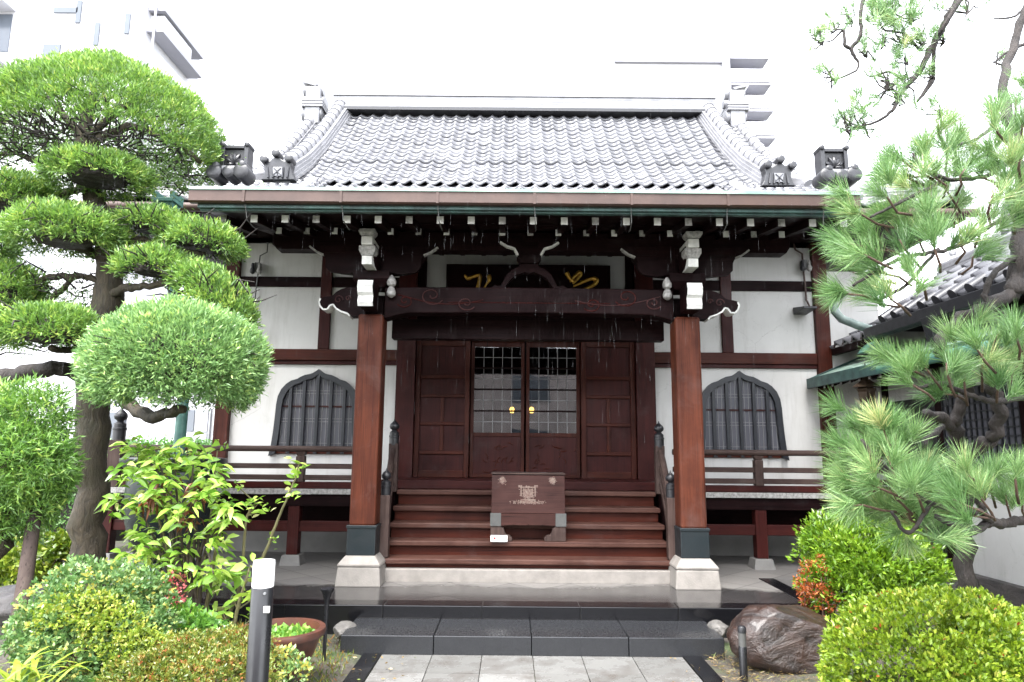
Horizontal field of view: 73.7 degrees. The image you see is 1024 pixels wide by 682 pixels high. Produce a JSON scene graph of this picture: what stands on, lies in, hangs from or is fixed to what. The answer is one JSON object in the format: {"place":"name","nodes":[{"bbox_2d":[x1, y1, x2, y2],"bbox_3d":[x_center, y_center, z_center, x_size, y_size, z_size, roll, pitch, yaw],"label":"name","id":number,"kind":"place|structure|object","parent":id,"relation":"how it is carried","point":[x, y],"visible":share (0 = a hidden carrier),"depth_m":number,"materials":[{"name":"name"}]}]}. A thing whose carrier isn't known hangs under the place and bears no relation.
{"place":"outdoors","nodes":[
{"label":"outdoors","id":0,"kind":"place"},
{"bbox_2d":[0,0,204,295],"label":"apartment block","id":1,"kind":"structure","parent":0,"point":[164,35],"depth_m":28.45,"materials":[{"name":"white concrete"}]},
{"bbox_2d":[0,14,12,51],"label":"window","id":2,"kind":"structure","parent":1,"relation":"in","point":[5,19],"depth_m":28.33,"materials":[{"name":"white glass"}]},
{"bbox_2d":[42,44,60,57],"bbox_3d":[-19.014,-11.969,28.188,0.700,0.600,0.058,1,-9,0],"label":"window","id":3,"kind":"structure","parent":1,"relation":"in","point":[47,48],"depth_m":28.17,"materials":[{"name":"white glass"}]},
{"bbox_2d":[53,7,76,12],"bbox_3d":[-18.608,-13.801,28.481,1.000,0.240,0.058,1,-9,0],"label":"window","id":4,"kind":"structure","parent":1,"relation":"in","point":[56,9],"depth_m":28.45,"materials":[{"name":"white glass"}]},
{"bbox_2d":[75,1,82,22],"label":"window","id":5,"kind":"structure","parent":1,"relation":"in","point":[79,3],"depth_m":28.44,"materials":[{"name":"white glass"}]},
{"bbox_2d":[93,23,100,45],"bbox_3d":[-17.223,-12.729,28.312,0.200,1.000,0.058,1,-9,0],"label":"window","id":6,"kind":"structure","parent":1,"relation":"in","point":[97,25],"depth_m":28.28,"materials":[{"name":"white glass"}]},
{"bbox_2d":[124,14,130,33],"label":"window","id":7,"kind":"structure","parent":1,"relation":"in","point":[128,16],"depth_m":28.37,"materials":[{"name":"white glass"}]},
{"bbox_2d":[0,246,219,443],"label":"wall","id":8,"kind":"structure","parent":0,"point":[199,419],"depth_m":14.95,"materials":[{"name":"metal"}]},
{"bbox_2d":[18,246,44,271],"bbox_3d":[-10.946,-1.811,15.424,0.700,0.650,0.078,1,-9,0],"label":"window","id":9,"kind":"structure","parent":8,"relation":"in","point":[36,260],"depth_m":15.40,"materials":[{"name":"white glass"}]},
{"bbox_2d":[110,412,125,438],"bbox_3d":[-8.669,1.855,14.840,0.500,0.600,0.078,1,-9,0],"label":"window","id":10,"kind":"structure","parent":8,"relation":"in","point":[113,420],"depth_m":14.82,"materials":[{"name":"white glass"}]},
{"bbox_2d":[186,408,211,442],"bbox_3d":[-6.882,1.979,14.813,0.640,1.030,0.098,1,-9,0],"label":"window","id":11,"kind":"structure","parent":8,"relation":"in","point":[198,420],"depth_m":14.80,"materials":[{"name":"glass"}]},
{"bbox_2d":[245,559,274,681],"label":"bollard light","id":12,"kind":"object","parent":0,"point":[260,627],"visible":1,"depth_m":3.00,"materials":[{"name":"grey metal"}]},
{"bbox_2d":[63,546,957,619],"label":"terrace","id":13,"kind":"structure","parent":0,"point":[316,572],"depth_m":6.57,"materials":[{"name":"stone"}]},
{"bbox_2d":[119,457,226,575],"bbox_3d":[-3.578,1.851,7.142,1.030,1.240,1.030,1,-9,0],"label":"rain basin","id":14,"kind":"object","parent":13,"relation":"on","point":[133,519],"visible":0.14,"depth_m":6.84,"materials":[{"name":"grey metal"}]},
{"bbox_2d":[166,578,834,637],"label":"terrace kerb","id":15,"kind":"structure","parent":13,"relation":"on","point":[339,610],"depth_m":5.80,"materials":[{"name":"black stone"}]},
{"bbox_2d":[81,80,977,589],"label":"temple hall","id":16,"kind":"structure","parent":13,"relation":"on","point":[447,280],"depth_m":8.95,"materials":[{"name":"paint"}]},
{"bbox_2d":[152,191,188,455],"bbox_3d":[-3.814,-0.148,7.634,0.654,3.142,0.276,-1,-9,9],"label":"downpipe","id":17,"kind":"object","parent":16,"relation":"attached to","point":[181,420],"visible":0.31,"depth_m":7.37,"materials":[{"name":"metal"}]},
{"bbox_2d":[250,243,268,300],"bbox_3d":[-3.444,-0.877,9.247,0.194,0.973,0.146,1,-9,0],"label":"wall fitting","id":18,"kind":"object","parent":16,"relation":"attached to","point":[257,267],"depth_m":9.25,"materials":[{"name":"black metal"}]},
{"bbox_2d":[268,369,354,455],"bbox_3d":[-2.576,0.944,9.028,1.200,1.145,0.085,1,-9,0],"label":"bell window","id":19,"kind":"structure","parent":16,"relation":"in","point":[316,408],"depth_m":9.02,"materials":[{"name":"grey glass"}]},
{"bbox_2d":[413,341,470,477],"bbox_3d":[-0.975,0.887,9.108,0.816,1.830,0.130,1,-9,0],"label":"wooden door","id":20,"kind":"structure","parent":16,"relation":"in","point":[442,392],"depth_m":9.09,"materials":[{"name":"brown wood"}]},
{"bbox_2d":[469,341,524,477],"bbox_3d":[-0.196,0.908,9.197,0.723,1.830,0.050,1,-9,0],"label":"glazed door","id":21,"kind":"structure","parent":16,"relation":"in","point":[489,452],"depth_m":9.11,"materials":[{"name":"red wood"}]},
{"bbox_2d":[491,535,506,541],"bbox_3d":[-0.136,2.064,7.135,0.174,0.065,0.016,1,-9,0],"label":"paper label","id":22,"kind":"object","parent":16,"relation":"attached to","point":[498,538],"visible":1,"depth_m":7.13,"materials":[{"name":"white paper"}]},
{"bbox_2d":[490,472,565,541],"bbox_3d":[0.172,1.799,7.474,0.802,0.702,0.531,1,-9,0],"label":"offertory box","id":23,"kind":"object","parent":16,"relation":"on","point":[527,498],"visible":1,"depth_m":7.26,"materials":[{"name":"brown wood"}]},
{"bbox_2d":[529,386,533,412],"bbox_3d":[0.303,0.432,10.464,0.072,1.339,0.070,1,-9,0],"label":"hanging lamp","id":24,"kind":"object","parent":16,"relation":"hanging from","point":[531,408],"visible":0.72,"depth_m":10.37,"materials":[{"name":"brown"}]},
{"bbox_2d":[526,342,579,477],"bbox_3d":[0.551,0.914,9.197,0.723,1.830,0.050,1,-9,0],"label":"glazed door","id":25,"kind":"structure","parent":16,"relation":"in","point":[545,452],"depth_m":9.12,"materials":[{"name":"red wood"}]},
{"bbox_2d":[580,342,637,478],"bbox_3d":[1.329,0.907,9.108,0.816,1.830,0.130,1,-9,0],"label":"wooden door","id":26,"kind":"structure","parent":16,"relation":"in","point":[608,400],"depth_m":9.09,"materials":[{"name":"brown wood"}]},
{"bbox_2d":[702,371,788,459],"bbox_3d":[3.023,0.979,9.030,1.200,1.172,0.085,1,-9,0],"label":"bell window","id":27,"kind":"structure","parent":16,"relation":"in","point":[741,411],"depth_m":9.02,"materials":[{"name":"grey glass"}]},
{"bbox_2d":[793,243,816,314],"bbox_3d":[4.003,-0.870,9.173,0.368,0.993,0.330,1,-9,0],"label":"wall fitting","id":28,"kind":"object","parent":16,"relation":"attached to","point":[804,310],"depth_m":9.23,"materials":[{"name":"black metal"}]},
{"bbox_2d":[0,511,1022,681],"bbox_3d":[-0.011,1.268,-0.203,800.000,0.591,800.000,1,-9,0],"label":"ground","id":29,"kind":"structure","parent":0,"point":[352,661],"depth_m":4.89,"materials":[{"name":"soil"}]},
{"bbox_2d":[4,480,44,654],"bbox_3d":[-3.226,1.592,4.524,0.104,1.300,0.603,5,-10,-28],"label":"tree trunk","id":30,"kind":"object","parent":29,"relation":"on","point":[26,568],"visible":0.45,"depth_m":4.57,"materials":[{"name":"plant"}]},
{"bbox_2d":[0,584,49,625],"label":"flat rock","id":31,"kind":"object","parent":29,"relation":"on","point":[6,595],"visible":0.1,"depth_m":4.96,"materials":[{"name":"grey stone"}]},
{"bbox_2d":[0,526,71,586],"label":"bush","id":32,"kind":"object","parent":29,"relation":"on","point":[53,550],"visible":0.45,"depth_m":6.03,"materials":[{"name":"green plant"}]},
{"bbox_2d":[0,646,89,681],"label":"strap leaf clump","id":33,"kind":"object","parent":29,"relation":"on","point":[16,675],"visible":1,"depth_m":3.43,"materials":[{"name":"yellow plant"}]},
{"bbox_2d":[0,371,90,559],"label":"feathery evergreen","id":34,"kind":"object","parent":29,"relation":"on","point":[30,449],"visible":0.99,"depth_m":4.73,"materials":[{"name":"green plant"}]},
{"bbox_2d":[10,460,124,540],"bbox_3d":[-7.102,2.304,9.588,3.060,1.480,0.981,1,-9,0],"label":"hedge","id":35,"kind":"object","parent":29,"relation":"on","point":[65,513],"visible":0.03,"depth_m":9.39,"materials":[{"name":"green plant"}]},
{"bbox_2d":[0,553,186,681],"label":"mottled shrub","id":36,"kind":"object","parent":29,"relation":"on","point":[154,606],"visible":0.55,"depth_m":3.95,"materials":[{"name":"green plant"}]},
{"bbox_2d":[24,585,182,680],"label":"golden shrub","id":37,"kind":"object","parent":29,"relation":"on","point":[135,631],"visible":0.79,"depth_m":3.79,"materials":[{"name":"yellow plant"}]},
{"bbox_2d":[0,45,275,588],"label":"cloud pruned tree","id":38,"kind":"object","parent":29,"relation":"on","point":[104,335],"visible":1,"depth_m":5.92,"materials":[{"name":"green plant"}]},
{"bbox_2d":[54,434,231,538],"bbox_3d":[-6.265,2.524,12.003,3.659,1.811,0.960,1,-9,0],"label":"clipped hedge","id":39,"kind":"object","parent":29,"relation":"on","point":[165,441],"visible":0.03,"depth_m":11.97,"materials":[{"name":"green plant"}]},
{"bbox_2d":[72,596,231,681],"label":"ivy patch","id":40,"kind":"object","parent":29,"relation":"on","point":[197,617],"visible":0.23,"depth_m":4.34,"materials":[{"name":"green plant"}]},
{"bbox_2d":[94,431,249,626],"bbox_3d":[-2.464,1.393,5.022,1.219,1.453,0.881,1,-9,0],"label":"leafy shrub","id":41,"kind":"object","parent":29,"relation":"on","point":[154,499],"visible":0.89,"depth_m":4.91,"materials":[{"name":"green plant"}]},
{"bbox_2d":[161,569,187,628],"bbox_3d":[-2.472,1.833,4.713,0.430,0.485,0.274,6,-11,-31],"label":"pink begonia","id":42,"kind":"object","parent":29,"relation":"on","point":[183,599],"visible":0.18,"depth_m":4.79,"materials":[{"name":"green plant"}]},
{"bbox_2d":[93,621,282,681],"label":"azalea","id":43,"kind":"object","parent":29,"relation":"on","point":[227,659],"visible":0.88,"depth_m":3.59,"materials":[{"name":"green plant"}]},
{"bbox_2d":[197,551,264,629],"bbox_3d":[-1.935,1.784,4.801,0.470,0.573,0.352,-2,-9,12],"label":"sapling","id":44,"kind":"object","parent":29,"relation":"on","point":[235,572],"visible":0.66,"depth_m":4.79,"materials":[{"name":"green plant"}]},
{"bbox_2d":[107,615,356,681],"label":"grass","id":45,"kind":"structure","parent":29,"relation":"on","point":[321,670],"depth_m":4.93,"materials":[{"name":"green plant"}]},
{"bbox_2d":[270,643,314,681],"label":"spotted plant","id":46,"kind":"object","parent":45,"relation":"on","point":[298,664],"visible":0.71,"depth_m":3.98,"materials":[{"name":"green plant"}]},
{"bbox_2d":[221,480,274,626],"bbox_3d":[-1.950,1.569,5.056,0.346,1.058,0.199,1,-9,0],"label":"sapling","id":47,"kind":"object","parent":29,"relation":"on","point":[250,500],"visible":0.82,"depth_m":5.09,"materials":[{"name":"green plant"}]},
{"bbox_2d":[239,617,325,676],"bbox_3d":[-1.522,2.025,4.484,0.574,0.272,0.574,1,-9,0],"label":"flower pot","id":48,"kind":"object","parent":29,"relation":"on","point":[306,643],"visible":0.37,"depth_m":4.39,"materials":[{"name":"ceramic"}]},
{"bbox_2d":[271,622,314,636],"bbox_3d":[-1.518,1.940,4.512,0.423,0.099,0.443,1,-9,0],"label":"pot plant","id":49,"kind":"object","parent":48,"relation":"in","point":[283,630],"visible":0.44,"depth_m":4.54,"materials":[{"name":"green plant"}]},
{"bbox_2d":[261,456,310,557],"bbox_3d":[-1.710,1.499,5.155,0.336,1.242,0.255,-4,-10,25],"label":"sapling","id":50,"kind":"object","parent":29,"relation":"on","point":[296,472],"visible":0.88,"depth_m":5.16,"materials":[{"name":"green plant"}]},
{"bbox_2d":[321,587,333,660],"bbox_3d":[-1.387,2.133,5.075,0.100,0.568,0.100,1,-9,0],"label":"spike light","id":51,"kind":"object","parent":29,"relation":"on","point":[326,592],"visible":0.97,"depth_m":5.08,"materials":[{"name":"black plastic"}]},
{"bbox_2d":[333,621,723,681],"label":"kerb","id":52,"kind":"structure","parent":29,"relation":"on","point":[367,662],"depth_m":4.95,"materials":[{"name":"black stone"}]},
{"bbox_2d":[340,618,724,659],"bbox_3d":[0.157,2.397,5.501,2.950,0.167,0.540,1,-9,0],"label":"stone step","id":53,"kind":"object","parent":29,"relation":"on","point":[518,637],"visible":0.8,"depth_m":5.25,"materials":[{"name":"grey stone"}]},
{"bbox_2d":[707,620,728,636],"bbox_3d":[1.673,2.352,5.578,0.175,0.141,0.195,8,-12,-39],"label":"edge stone","id":54,"kind":"object","parent":29,"relation":"on","point":[719,627],"visible":0.76,"depth_m":5.51,"materials":[{"name":"grey stone"}]},
{"bbox_2d":[737,625,747,681],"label":"solar light","id":55,"kind":"object","parent":29,"relation":"on","point":[743,664],"visible":1,"depth_m":4.75,"materials":[{"name":"black plastic"}]},
{"bbox_2d":[709,646,818,681],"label":"straw","id":56,"kind":"object","parent":29,"relation":"on","point":[761,672],"visible":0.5,"depth_m":4.77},
{"bbox_2d":[726,604,851,673],"bbox_3d":[2.051,2.213,5.066,0.906,0.505,0.520,1,-9,0],"label":"wet rock","id":57,"kind":"object","parent":29,"relation":"on","point":[785,639],"visible":0.72,"depth_m":4.89,"materials":[{"name":"brown stone"}]},
{"bbox_2d":[792,554,845,620],"bbox_3d":[2.510,2.116,5.588,0.352,0.757,0.371,6,-11,-33],"label":"rusty shrub","id":58,"kind":"object","parent":29,"relation":"on","point":[805,588],"visible":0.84,"depth_m":5.58,"materials":[{"name":"orange plant"}]},
{"bbox_2d":[786,507,957,635],"bbox_3d":[3.096,2.001,5.855,1.448,1.129,1.258,1,-9,0],"label":"azalea bush","id":59,"kind":"object","parent":29,"relation":"on","point":[855,564],"visible":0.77,"depth_m":5.57,"materials":[{"name":"green plant"}]},
{"bbox_2d":[803,0,1023,633],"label":"black pine","id":60,"kind":"object","parent":29,"relation":"on","point":[963,486],"visible":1,"depth_m":3.38,"materials":[{"name":"green plant"}]},
{"bbox_2d":[806,202,1023,607],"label":"annex","id":61,"kind":"object","parent":29,"relation":"on","point":[998,564],"visible":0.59,"depth_m":7.15,"materials":[{"name":"paint"}]},
{"bbox_2d":[829,304,896,380],"bbox_3d":[4.151,-0.027,8.112,0.686,0.988,0.325,1,-9,0],"label":"downspout","id":62,"kind":"object","parent":61,"relation":"attached to","point":[839,316],"visible":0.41,"depth_m":8.10,"materials":[{"name":"grey metal"}]},
{"bbox_2d":[853,359,879,410],"bbox_3d":[4.009,0.494,7.725,0.315,0.590,0.274,1,-9,0],"label":"hanging lantern","id":63,"kind":"object","parent":61,"relation":"hanging from","point":[865,387],"visible":0.62,"depth_m":7.64,"materials":[{"name":"brown metal"}]},
{"bbox_2d":[888,397,947,558],"bbox_3d":[4.846,1.635,8.151,0.040,1.870,0.960,1,-9,0],"label":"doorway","id":64,"kind":"structure","parent":61,"relation":"in","point":[906,403],"depth_m":8.10,"materials":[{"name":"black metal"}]},
{"bbox_2d":[940,380,1023,463],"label":"lattice window","id":65,"kind":"structure","parent":61,"relation":"in","point":[978,414],"depth_m":6.99,"materials":[{"name":"grey wood"}]},
{"bbox_2d":[814,582,1023,681],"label":"azalea dome","id":66,"kind":"structure","parent":29,"relation":"on","point":[998,628],"depth_m":3.94,"materials":[{"name":"green plant"}]},
{"bbox_2d":[365,655,702,681],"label":"path","id":67,"kind":"structure","parent":0,"point":[448,668],"depth_m":4.90,"materials":[{"name":"stone"}]},
{"bbox_2d":[342,654,729,681],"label":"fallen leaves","id":68,"kind":"object","parent":67,"relation":"on","point":[415,657],"visible":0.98,"depth_m":4.91,"materials":[{"name":"plant"}]},
{"bbox_2d":[181,0,1023,314],"label":"sky","id":69,"kind":"structure","parent":0,"point":[257,54],"materials":[{"name":"white"}]},
{"bbox_2d":[605,52,776,156],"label":"tower block","id":70,"kind":"structure","parent":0,"point":[716,76],"depth_m":49.61,"materials":[{"name":"white concrete"}]}
]}

